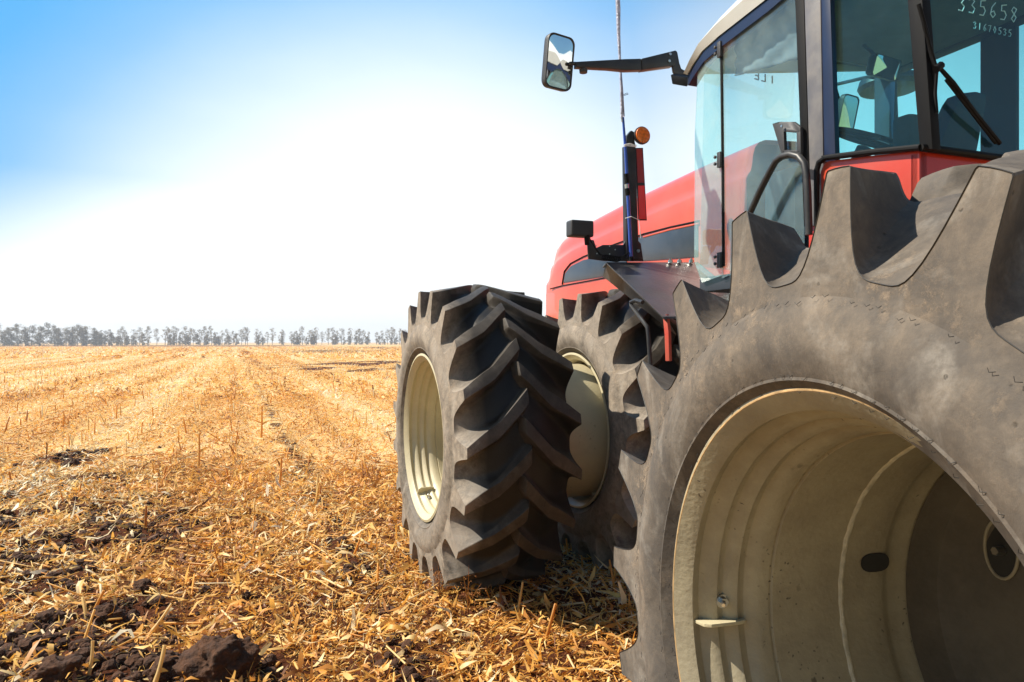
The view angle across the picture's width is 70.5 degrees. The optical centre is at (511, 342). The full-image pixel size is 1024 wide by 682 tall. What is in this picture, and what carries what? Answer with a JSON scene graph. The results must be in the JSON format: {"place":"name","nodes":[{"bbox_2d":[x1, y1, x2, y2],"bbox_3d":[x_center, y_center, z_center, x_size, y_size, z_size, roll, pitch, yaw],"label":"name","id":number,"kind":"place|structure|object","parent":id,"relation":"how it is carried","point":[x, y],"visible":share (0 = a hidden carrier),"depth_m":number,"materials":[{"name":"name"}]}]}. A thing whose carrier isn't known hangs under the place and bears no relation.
{"place":"outdoors","nodes":[
{"label":"outdoors","id":0,"kind":"place"},
{"bbox_2d":[0,343,637,681],"bbox_3d":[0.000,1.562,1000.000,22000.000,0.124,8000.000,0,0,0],"label":"ground","id":1,"kind":"structure","parent":0,"point":[284,663],"depth_m":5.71,"materials":[{"name":"beige plant"}]},
{"bbox_2d":[0,323,6,345],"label":"tree","id":2,"kind":"object","parent":1,"relation":"on","point":[2,341],"visible":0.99,"depth_m":339.77,"materials":[{"name":"grey plant"}]},
{"bbox_2d":[0,332,8,345],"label":"tree","id":3,"kind":"object","parent":1,"relation":"on","point":[5,339],"visible":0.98,"depth_m":341.79,"materials":[{"name":"grey plant"}]},
{"bbox_2d":[0,327,14,345],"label":"tree","id":4,"kind":"object","parent":1,"relation":"on","point":[7,332],"visible":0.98,"depth_m":343.42,"materials":[{"name":"grey plant"}]},
{"bbox_2d":[0,519,19,532],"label":"soil clod","id":5,"kind":"object","parent":1,"relation":"on","point":[10,521],"visible":0.54,"depth_m":6.00,"materials":[{"name":"brown soil"}]},
{"bbox_2d":[6,333,16,344],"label":"tree","id":6,"kind":"object","parent":1,"relation":"on","point":[11,335],"visible":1,"depth_m":344.57,"materials":[{"name":"grey plant"}]},
{"bbox_2d":[6,323,23,345],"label":"tree","id":7,"kind":"object","parent":1,"relation":"on","point":[16,331],"visible":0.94,"depth_m":346.83,"materials":[{"name":"grey plant"}]},
{"bbox_2d":[17,327,31,345],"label":"tree","id":8,"kind":"object","parent":1,"relation":"on","point":[24,332],"visible":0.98,"depth_m":349.80,"materials":[{"name":"grey plant"}]},
{"bbox_2d":[23,334,30,345],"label":"tree","id":9,"kind":"object","parent":1,"relation":"on","point":[26,339],"visible":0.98,"depth_m":351.20,"materials":[{"name":"grey plant"}]},
{"bbox_2d":[23,324,41,345],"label":"tree","id":10,"kind":"object","parent":1,"relation":"on","point":[35,336],"visible":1,"depth_m":353.06,"materials":[{"name":"grey plant"}]},
{"bbox_2d":[33,325,47,345],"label":"tree","id":11,"kind":"object","parent":1,"relation":"on","point":[39,330],"visible":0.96,"depth_m":356.24,"materials":[{"name":"grey plant"}]},
{"bbox_2d":[35,333,45,345],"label":"tree","id":12,"kind":"object","parent":1,"relation":"on","point":[42,338],"visible":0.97,"depth_m":356.76,"materials":[{"name":"grey plant"}]},
{"bbox_2d":[40,322,54,345],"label":"tree","id":13,"kind":"object","parent":1,"relation":"on","point":[47,330],"visible":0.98,"depth_m":359.86,"materials":[{"name":"grey plant"}]},
{"bbox_2d":[34,607,67,623],"bbox_3d":[-2.573,1.557,4.045,0.168,0.131,0.177,0,0,25],"label":"soil clod","id":14,"kind":"object","parent":1,"relation":"on","point":[50,616],"visible":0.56,"depth_m":4.01,"materials":[{"name":"brown soil"}]},
{"bbox_2d":[23,654,83,681],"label":"soil clod","id":15,"kind":"object","parent":1,"relation":"on","point":[54,668],"visible":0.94,"depth_m":3.29,"materials":[{"name":"brown soil"}]},
{"bbox_2d":[47,325,61,345],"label":"tree","id":16,"kind":"object","parent":1,"relation":"on","point":[54,330],"visible":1,"depth_m":362.04,"materials":[{"name":"grey plant"}]},
{"bbox_2d":[53,327,65,344],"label":"tree","id":17,"kind":"object","parent":1,"relation":"on","point":[60,343],"visible":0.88,"depth_m":365.06,"materials":[{"name":"grey plant"}]},
{"bbox_2d":[56,332,66,344],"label":"tree","id":18,"kind":"object","parent":1,"relation":"on","point":[61,339],"visible":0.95,"depth_m":365.21,"materials":[{"name":"grey plant"}]},
{"bbox_2d":[62,328,72,344],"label":"tree","id":19,"kind":"object","parent":1,"relation":"on","point":[65,333],"visible":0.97,"depth_m":368.14,"materials":[{"name":"grey plant"}]},
{"bbox_2d":[60,458,79,467],"bbox_3d":[-5.556,1.546,9.115,0.219,0.175,0.230,0,0,-29],"label":"soil clod","id":20,"kind":"object","parent":1,"relation":"on","point":[71,461],"visible":0.54,"depth_m":9.07,"materials":[{"name":"brown soil"}]},
{"bbox_2d":[66,325,82,344],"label":"tree","id":21,"kind":"object","parent":1,"relation":"on","point":[72,332],"visible":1,"depth_m":369.89,"materials":[{"name":"grey plant"}]},
{"bbox_2d":[73,324,85,344],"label":"tree","id":22,"kind":"object","parent":1,"relation":"on","point":[77,331],"visible":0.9,"depth_m":372.74,"materials":[{"name":"grey plant"}]},
{"bbox_2d":[76,326,88,344],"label":"tree","id":23,"kind":"object","parent":1,"relation":"on","point":[82,342],"visible":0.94,"depth_m":374.47,"materials":[{"name":"grey plant"}]},
{"bbox_2d":[68,637,97,651],"bbox_3d":[-2.146,1.537,3.624,0.128,0.114,0.144,0,0,-28],"label":"soil clod","id":24,"kind":"object","parent":1,"relation":"on","point":[80,641],"visible":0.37,"depth_m":3.60,"materials":[{"name":"brown soil"}]},
{"bbox_2d":[78,333,88,344],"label":"tree","id":25,"kind":"object","parent":1,"relation":"on","point":[83,339],"visible":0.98,"depth_m":375.05,"materials":[{"name":"grey plant"}]},
{"bbox_2d":[79,326,91,344],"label":"tree","id":26,"kind":"object","parent":1,"relation":"on","point":[85,331],"visible":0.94,"depth_m":376.28,"materials":[{"name":"grey plant"}]},
{"bbox_2d":[87,640,98,675],"bbox_3d":[-1.988,1.501,3.424,0.050,0.169,0.053,0,0,27],"label":"corn stalk","id":27,"kind":"object","parent":1,"relation":"on","point":[92,660],"visible":0.84,"depth_m":3.43,"materials":[{"name":"beige plant"}]},
{"bbox_2d":[87,327,102,344],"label":"tree","id":28,"kind":"object","parent":1,"relation":"on","point":[94,332],"visible":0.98,"depth_m":378.90,"materials":[{"name":"grey plant"}]},
{"bbox_2d":[90,333,99,344],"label":"tree","id":29,"kind":"object","parent":1,"relation":"on","point":[91,340],"visible":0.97,"depth_m":378.86,"materials":[{"name":"grey plant"}]},
{"bbox_2d":[85,602,126,624],"bbox_3d":[-2.262,1.532,4.041,0.207,0.160,0.177,0,0,-27],"label":"soil clod","id":30,"kind":"object","parent":1,"relation":"on","point":[103,611],"visible":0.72,"depth_m":4.00,"materials":[{"name":"brown soil"}]},
{"bbox_2d":[108,334,117,344],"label":"tree","id":31,"kind":"object","parent":1,"relation":"on","point":[111,338],"visible":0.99,"depth_m":387.30,"materials":[{"name":"grey plant"}]},
{"bbox_2d":[119,326,126,339],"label":"tree","id":32,"kind":"object","parent":1,"relation":"on","point":[122,332],"visible":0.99,"depth_m":392.41,"materials":[{"name":"grey plant"}]},
{"bbox_2d":[116,566,135,572],"bbox_3d":[-2.631,1.556,4.938,0.110,0.088,0.118,0,0,-10],"label":"soil clod","id":33,"kind":"object","parent":1,"relation":"on","point":[122,567],"visible":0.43,"depth_m":4.90,"materials":[{"name":"brown soil"}]},
{"bbox_2d":[134,327,142,344],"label":"tree","id":34,"kind":"object","parent":1,"relation":"on","point":[141,332],"visible":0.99,"depth_m":399.18,"materials":[{"name":"grey plant"}]},
{"bbox_2d":[140,333,147,344],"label":"tree","id":35,"kind":"object","parent":1,"relation":"on","point":[142,341],"visible":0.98,"depth_m":400.12,"materials":[{"name":"grey plant"}]},
{"bbox_2d":[132,578,156,593],"bbox_3d":[-2.308,1.536,4.538,0.141,0.106,0.135,0,0,-5],"label":"soil clod","id":36,"kind":"object","parent":1,"relation":"on","point":[141,585],"visible":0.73,"depth_m":4.51,"materials":[{"name":"brown soil"}]},
{"bbox_2d":[144,326,151,339],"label":"tree","id":37,"kind":"object","parent":1,"relation":"on","point":[147,333],"visible":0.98,"depth_m":402.08,"materials":[{"name":"grey plant"}]},
{"bbox_2d":[153,328,159,341],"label":"tree","id":38,"kind":"object","parent":1,"relation":"on","point":[156,331],"visible":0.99,"depth_m":406.61,"materials":[{"name":"grey plant"}]},
{"bbox_2d":[146,603,171,636],"bbox_3d":[-1.915,1.528,3.943,0.059,0.166,0.167,0,0,36],"label":"corn stalk","id":39,"kind":"object","parent":1,"relation":"on","point":[159,622],"visible":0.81,"depth_m":3.96,"materials":[{"name":"beige plant"}]},
{"bbox_2d":[153,645,167,681],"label":"corn stalk","id":40,"kind":"object","parent":1,"relation":"on","point":[160,669],"visible":1,"depth_m":3.34,"materials":[{"name":"beige plant"}]},
{"bbox_2d":[142,650,180,681],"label":"soil clod","id":41,"kind":"object","parent":1,"relation":"on","point":[168,664],"visible":0.69,"depth_m":3.38,"materials":[{"name":"brown soil"}]},
{"bbox_2d":[160,327,169,344],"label":"tree","id":42,"kind":"object","parent":1,"relation":"on","point":[167,332],"visible":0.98,"depth_m":409.92,"materials":[{"name":"grey plant"}]},
{"bbox_2d":[167,334,173,344],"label":"tree","id":43,"kind":"object","parent":1,"relation":"on","point":[170,338],"visible":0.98,"depth_m":411.61,"materials":[{"name":"grey plant"}]},
{"bbox_2d":[170,326,177,344],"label":"tree","id":44,"kind":"object","parent":1,"relation":"on","point":[172,330],"visible":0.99,"depth_m":413.74,"materials":[{"name":"grey plant"}]},
{"bbox_2d":[171,328,180,344],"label":"tree","id":45,"kind":"object","parent":1,"relation":"on","point":[176,335],"visible":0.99,"depth_m":414.81,"materials":[{"name":"grey plant"}]},
{"bbox_2d":[166,588,196,630],"bbox_3d":[-1.789,1.479,3.957,0.144,0.236,0.143,0,0,0],"label":"dry weed","id":46,"kind":"object","parent":1,"relation":"on","point":[187,611],"visible":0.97,"depth_m":3.95,"materials":[{"name":"brown plant"}]},
{"bbox_2d":[185,328,193,344],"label":"tree","id":47,"kind":"object","parent":1,"relation":"on","point":[190,334],"visible":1,"depth_m":420.26,"materials":[{"name":"grey plant"}]},
{"bbox_2d":[194,333,200,344],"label":"tree","id":48,"kind":"object","parent":1,"relation":"on","point":[198,335],"visible":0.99,"depth_m":423.42,"materials":[{"name":"grey plant"}]},
{"bbox_2d":[197,434,206,466],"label":"corn stalk","id":49,"kind":"object","parent":1,"relation":"on","point":[199,453],"visible":0.91,"depth_m":9.16,"materials":[{"name":"brown plant"}]},
{"bbox_2d":[201,326,209,344],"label":"tree","id":50,"kind":"object","parent":1,"relation":"on","point":[204,339],"visible":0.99,"depth_m":426.25,"materials":[{"name":"grey plant"}]},
{"bbox_2d":[208,326,213,344],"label":"tree","id":51,"kind":"object","parent":1,"relation":"on","point":[210,337],"visible":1,"depth_m":429.78,"materials":[{"name":"grey plant"}]},
{"bbox_2d":[172,633,262,681],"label":"soil clod","id":52,"kind":"object","parent":1,"relation":"on","point":[205,658],"visible":0.94,"depth_m":3.27,"materials":[{"name":"brown soil"}]},
{"bbox_2d":[207,427,250,441],"bbox_3d":[-4.564,1.507,11.711,0.727,0.226,0.189,0,0,-35],"label":"corn stalk","id":53,"kind":"object","parent":1,"relation":"on","point":[228,434],"visible":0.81,"depth_m":11.75,"materials":[{"name":"beige plant"}]},
{"bbox_2d":[233,333,240,344],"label":"tree","id":54,"kind":"object","parent":1,"relation":"on","point":[237,339],"visible":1,"depth_m":440.17,"materials":[{"name":"grey plant"}]},
{"bbox_2d":[238,329,245,344],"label":"tree","id":55,"kind":"object","parent":1,"relation":"on","point":[240,330],"visible":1,"depth_m":442.46,"materials":[{"name":"grey plant"}]},
{"bbox_2d":[240,327,248,344],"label":"tree","id":56,"kind":"object","parent":1,"relation":"on","point":[244,334],"visible":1,"depth_m":443.39,"materials":[{"name":"grey plant"}]},
{"bbox_2d":[254,329,259,344],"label":"tree","id":57,"kind":"object","parent":1,"relation":"on","point":[256,333],"visible":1,"depth_m":448.71,"materials":[{"name":"grey plant"}]},
{"bbox_2d":[260,406,269,437],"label":"corn stalk","id":58,"kind":"object","parent":1,"relation":"on","point":[262,423],"visible":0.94,"depth_m":11.86,"materials":[{"name":"brown plant"}]},
{"bbox_2d":[270,328,275,344],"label":"tree","id":59,"kind":"object","parent":1,"relation":"on","point":[272,339],"visible":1,"depth_m":455.38,"materials":[{"name":"grey plant"}]},
{"bbox_2d":[279,458,286,482],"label":"corn stalk","id":60,"kind":"object","parent":1,"relation":"on","point":[281,474],"visible":0.81,"depth_m":7.89,"materials":[{"name":"brown plant"}]},
{"bbox_2d":[0,440,575,681],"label":"soil crumbs","id":61,"kind":"object","parent":1,"relation":"on","point":[135,660],"visible":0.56,"depth_m":4.09,"materials":[{"name":"brown soil"}]},
{"bbox_2d":[299,326,304,344],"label":"tree","id":62,"kind":"object","parent":1,"relation":"on","point":[302,331],"visible":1,"depth_m":468.21,"materials":[{"name":"grey plant"}]},
{"bbox_2d":[309,334,317,343],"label":"tree","id":63,"kind":"object","parent":1,"relation":"on","point":[315,338],"visible":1,"depth_m":472.33,"materials":[{"name":"grey plant"}]},
{"bbox_2d":[313,327,318,344],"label":"tree","id":64,"kind":"object","parent":1,"relation":"on","point":[315,333],"visible":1,"depth_m":474.09,"materials":[{"name":"grey plant"}]},
{"bbox_2d":[313,483,320,508],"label":"corn stalk","id":65,"kind":"object","parent":1,"relation":"on","point":[317,496],"visible":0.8,"depth_m":6.85,"materials":[{"name":"brown plant"}]},
{"bbox_2d":[0,363,635,641],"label":"standing stubble","id":66,"kind":"object","parent":1,"relation":"on","point":[234,549],"visible":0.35,"depth_m":11.41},
{"bbox_2d":[325,328,330,344],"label":"tree","id":67,"kind":"object","parent":1,"relation":"on","point":[328,331],"visible":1,"depth_m":478.96,"materials":[{"name":"grey plant"}]},
{"bbox_2d":[319,596,349,632],"bbox_3d":[-0.949,1.485,3.944,0.173,0.205,0.136,0,0,35],"label":"dry weed","id":68,"kind":"object","parent":1,"relation":"on","point":[338,616],"visible":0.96,"depth_m":3.95,"materials":[{"name":"brown plant"}]},
{"bbox_2d":[338,328,344,344],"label":"tree","id":69,"kind":"object","parent":1,"relation":"on","point":[343,333],"visible":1,"depth_m":484.81,"materials":[{"name":"grey plant"}]},
{"bbox_2d":[347,328,352,344],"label":"tree","id":70,"kind":"object","parent":1,"relation":"on","point":[350,334],"visible":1,"depth_m":488.61,"materials":[{"name":"grey plant"}]},
{"bbox_2d":[364,464,379,486],"bbox_3d":[-1.457,1.396,7.500,0.194,0.342,0.185,0,0,-26],"label":"dry weed","id":71,"kind":"object","parent":1,"relation":"on","point":[376,479],"visible":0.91,"depth_m":7.50,"materials":[{"name":"brown plant"}]},
{"bbox_2d":[385,330,389,344],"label":"tree","id":72,"kind":"object","parent":1,"relation":"on","point":[387,337],"visible":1,"depth_m":504.29,"materials":[{"name":"grey plant"}]},
{"bbox_2d":[424,565,443,599],"bbox_3d":[-0.434,1.431,4.425,0.220,0.270,0.178,0,0,-28],"label":"dry weed","id":73,"kind":"object","parent":1,"relation":"on","point":[438,576],"visible":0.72,"depth_m":4.41,"materials":[{"name":"brown plant"}]},
{"bbox_2d":[460,569,486,610],"bbox_3d":[-0.236,1.410,4.212,0.146,0.305,0.272,0,0,-21],"label":"dry weed","id":74,"kind":"object","parent":1,"relation":"on","point":[471,588],"visible":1,"depth_m":4.20,"materials":[{"name":"brown plant"}]},
{"bbox_2d":[393,0,1023,681],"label":"tractor","id":75,"kind":"object","parent":1,"relation":"on","point":[755,412],"visible":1,"depth_m":1.85,"materials":[{"name":"rubber"}]},
{"bbox_2d":[615,0,640,260],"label":"antenna","id":76,"kind":"object","parent":75,"relation":"attached to","point":[626,174],"visible":0.99,"depth_m":4.83,"materials":[{"name":"metal"}]},
{"bbox_2d":[0,0,1023,342],"label":"sky","id":77,"kind":"structure","parent":0,"point":[231,165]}
]}

